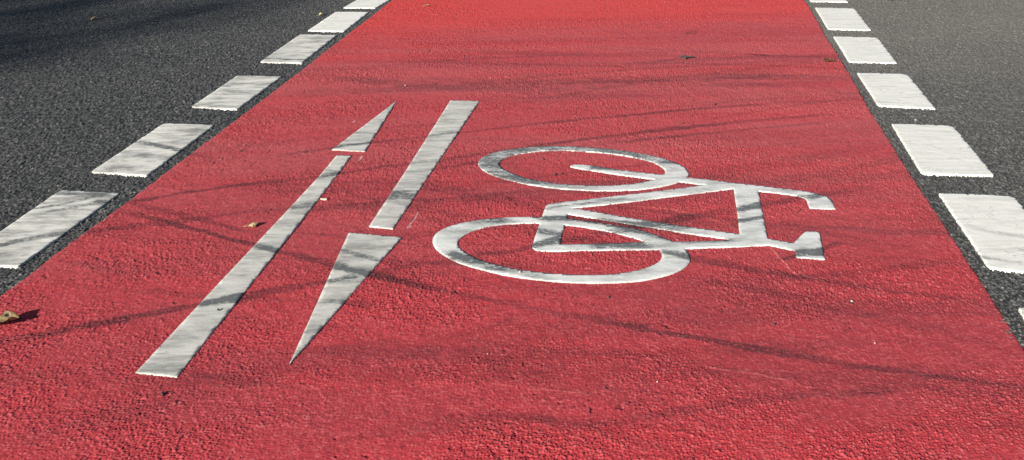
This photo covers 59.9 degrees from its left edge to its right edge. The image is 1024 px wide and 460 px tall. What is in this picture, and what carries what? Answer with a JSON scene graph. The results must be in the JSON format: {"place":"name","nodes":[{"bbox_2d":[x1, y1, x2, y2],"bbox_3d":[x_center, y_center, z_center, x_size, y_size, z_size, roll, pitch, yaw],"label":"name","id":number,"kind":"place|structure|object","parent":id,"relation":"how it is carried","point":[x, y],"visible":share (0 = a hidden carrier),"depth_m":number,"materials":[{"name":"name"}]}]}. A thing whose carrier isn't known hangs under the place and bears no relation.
{"place":"outdoors","nodes":[
{"label":"outdoors","id":0,"kind":"place"},
{"bbox_2d":[0,0,1023,459],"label":"cycle path","id":1,"kind":"structure","parent":0,"point":[418,346],"depth_m":2.41,"materials":[{"name":"red asphalt"}]},
{"bbox_2d":[0,310,20,323],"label":"fallen leaf","id":2,"kind":"object","parent":1,"relation":"on","point":[6,316],"visible":1,"depth_m":2.27,"materials":[{"name":"yellow plant"}]},
{"bbox_2d":[243,222,257,226],"bbox_3d":[-0.814,-0.019,2.771,0.044,0.012,0.027,8,27,17],"label":"fallen leaf","id":3,"kind":"object","parent":1,"relation":"on","point":[253,224],"visible":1,"depth_m":2.76,"materials":[{"name":"yellow plant"}]},
{"bbox_2d":[136,101,396,377],"bbox_3d":[-0.681,-0.113,2.982,0.132,0.011,2.076,3,26,8],"label":"direction arrow","id":4,"kind":"object","parent":1,"relation":"on","point":[175,352],"visible":1,"depth_m":2.47,"materials":[{"name":"paint"}]},
{"bbox_2d":[289,100,478,364],"bbox_3d":[-0.371,-0.122,2.992,0.171,0.011,2.030,3,26,8],"label":"direction arrow","id":5,"kind":"object","parent":1,"relation":"on","point":[361,256],"visible":1,"depth_m":2.69,"materials":[{"name":"paint"}]},
{"bbox_2d":[433,146,834,283],"bbox_3d":[0.400,-0.087,2.895,1.279,0.011,1.064,-1,26,0],"label":"bicycle symbol","id":6,"kind":"object","parent":1,"relation":"on","point":[553,221],"visible":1,"depth_m":2.74,"materials":[{"name":"paint"}]},
{"bbox_2d":[679,54,694,58],"bbox_3d":[0.875,-0.874,4.472,0.076,0.010,0.053,-14,29,-25],"label":"fallen leaf","id":7,"kind":"object","parent":1,"relation":"on","point":[683,56],"visible":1,"depth_m":4.47,"materials":[{"name":"plant"}]},
{"bbox_2d":[824,58,838,60],"bbox_3d":[1.569,-0.835,4.374,0.071,0.010,0.058,14,30,28],"label":"fallen leaf","id":8,"kind":"object","parent":1,"relation":"on","point":[827,59],"visible":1,"depth_m":4.38,"materials":[{"name":"brown plant"}]},
{"bbox_2d":[0,0,1023,349],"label":"road","id":9,"kind":"structure","parent":0,"point":[82,94],"depth_m":4.22,"materials":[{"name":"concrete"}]},
{"bbox_2d":[0,190,118,268],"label":"road marking","id":10,"kind":"object","parent":9,"relation":"on","point":[35,231],"visible":1,"depth_m":2.81,"materials":[{"name":"paint"}]},
{"bbox_2d":[92,123,213,177],"bbox_3d":[-1.368,-0.311,3.412,0.227,0.012,0.560,3,26,8],"label":"road marking","id":11,"kind":"object","parent":9,"relation":"on","point":[147,155],"visible":1,"depth_m":3.38,"materials":[{"name":"paint"}]},
{"bbox_2d":[192,75,280,110],"bbox_3d":[-1.254,-0.628,4.060,0.224,0.012,0.517,3,26,8],"label":"road marking","id":12,"kind":"object","parent":9,"relation":"on","point":[236,93],"visible":1,"depth_m":4.04,"materials":[{"name":"paint"}]},
{"bbox_2d":[261,34,335,64],"bbox_3d":[-1.129,-0.969,4.755,0.228,0.012,0.601,3,26,7],"label":"road marking","id":13,"kind":"object","parent":9,"relation":"on","point":[300,49],"visible":1,"depth_m":4.72,"materials":[{"name":"paint"}]},
{"bbox_2d":[308,12,367,31],"bbox_3d":[-1.034,-1.246,5.320,0.220,0.012,0.524,3,26,7],"label":"road marking","id":14,"kind":"object","parent":9,"relation":"on","point":[339,21],"visible":1,"depth_m":5.29,"materials":[{"name":"paint"}]},
{"bbox_2d":[344,0,388,8],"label":"road marking","id":15,"kind":"object","parent":9,"relation":"on","point":[366,4],"visible":1,"depth_m":5.74,"materials":[{"name":"paint"}]},
{"bbox_2d":[810,0,847,2],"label":"road marking","id":16,"kind":"object","parent":9,"relation":"on","point":[839,1],"visible":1,"depth_m":5.63,"materials":[{"name":"paint"}]},
{"bbox_2d":[815,7,870,30],"bbox_3d":[1.932,-1.235,5.205,0.235,0.012,0.582,4,26,9],"label":"road marking","id":17,"kind":"object","parent":9,"relation":"on","point":[845,19],"visible":1,"depth_m":5.17,"materials":[{"name":"paint"}]},
{"bbox_2d":[834,36,896,63],"bbox_3d":[1.812,-0.927,4.576,0.233,0.012,0.532,4,26,9],"label":"road marking","id":18,"kind":"object","parent":9,"relation":"on","point":[864,50],"visible":1,"depth_m":4.55,"materials":[{"name":"paint"}]},
{"bbox_2d":[857,73,935,109],"bbox_3d":[1.697,-0.620,3.950,0.230,0.012,0.526,3,26,9],"label":"road marking","id":19,"kind":"object","parent":9,"relation":"on","point":[891,90],"visible":1,"depth_m":3.92,"materials":[{"name":"paint"}]},
{"bbox_2d":[892,124,993,176],"bbox_3d":[1.581,-0.298,3.293,0.241,0.012,0.546,3,26,9],"label":"road marking","id":20,"kind":"object","parent":9,"relation":"on","point":[941,150],"visible":1,"depth_m":3.26,"materials":[{"name":"paint"}]},
{"bbox_2d":[939,193,1023,273],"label":"road marking","id":21,"kind":"object","parent":9,"relation":"on","point":[992,227],"visible":1,"depth_m":2.70,"materials":[{"name":"paint"}]},
{"bbox_2d":[1018,307,1023,318],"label":"road marking","id":22,"kind":"object","parent":9,"relation":"on","point":[1021,310],"visible":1,"depth_m":2.26,"materials":[{"name":"paint"}]}
]}

